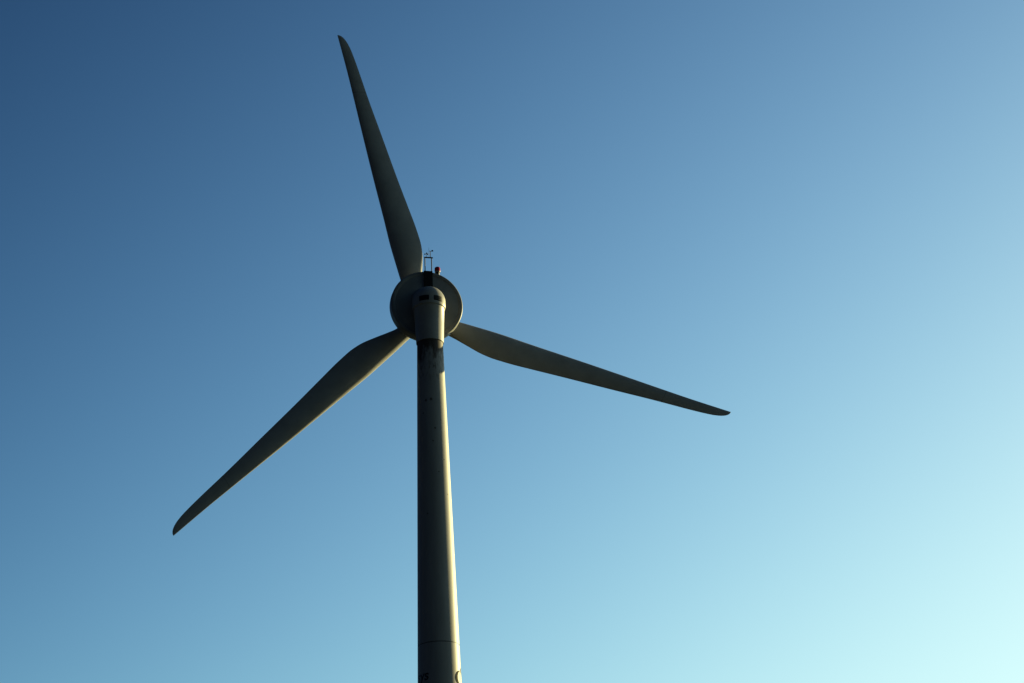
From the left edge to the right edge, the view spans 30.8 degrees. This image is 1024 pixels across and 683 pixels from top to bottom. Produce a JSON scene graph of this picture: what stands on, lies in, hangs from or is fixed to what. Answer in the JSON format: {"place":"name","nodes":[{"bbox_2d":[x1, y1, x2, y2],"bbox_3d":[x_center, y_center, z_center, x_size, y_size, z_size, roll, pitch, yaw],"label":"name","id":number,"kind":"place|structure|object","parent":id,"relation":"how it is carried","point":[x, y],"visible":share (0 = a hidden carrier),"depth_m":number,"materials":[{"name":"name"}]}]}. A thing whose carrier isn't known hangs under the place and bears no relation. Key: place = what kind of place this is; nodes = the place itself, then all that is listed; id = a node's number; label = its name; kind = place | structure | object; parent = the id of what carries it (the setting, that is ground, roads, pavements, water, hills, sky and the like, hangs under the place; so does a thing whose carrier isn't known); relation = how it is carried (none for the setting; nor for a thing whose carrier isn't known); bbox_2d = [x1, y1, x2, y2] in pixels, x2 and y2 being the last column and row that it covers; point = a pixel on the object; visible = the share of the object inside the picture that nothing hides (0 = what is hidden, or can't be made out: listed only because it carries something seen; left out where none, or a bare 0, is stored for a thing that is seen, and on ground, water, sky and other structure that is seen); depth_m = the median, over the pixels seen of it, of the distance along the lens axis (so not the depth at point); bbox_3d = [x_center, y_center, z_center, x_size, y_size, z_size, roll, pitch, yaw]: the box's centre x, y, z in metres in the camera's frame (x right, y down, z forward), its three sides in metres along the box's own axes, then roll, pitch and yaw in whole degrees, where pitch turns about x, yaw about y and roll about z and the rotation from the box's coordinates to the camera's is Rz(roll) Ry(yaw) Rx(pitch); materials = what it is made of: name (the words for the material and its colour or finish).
{"place":"outdoors","nodes":[
{"label":"outdoors","id":0,"kind":"place"},
{"bbox_2d":[0,0,1023,682],"label":"sky","id":1,"kind":"structure","parent":0,"point":[802,221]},
{"bbox_3d":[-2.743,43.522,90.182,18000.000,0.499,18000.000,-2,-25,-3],"label":"ground","id":2,"kind":"structure","parent":0,"visible":0},
{"bbox_2d":[172,35,730,682],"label":"wind turbine","id":3,"kind":"object","parent":2,"relation":"on","point":[426,307],"visible":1,"depth_m":110.30,"materials":[{"name":"paint"}]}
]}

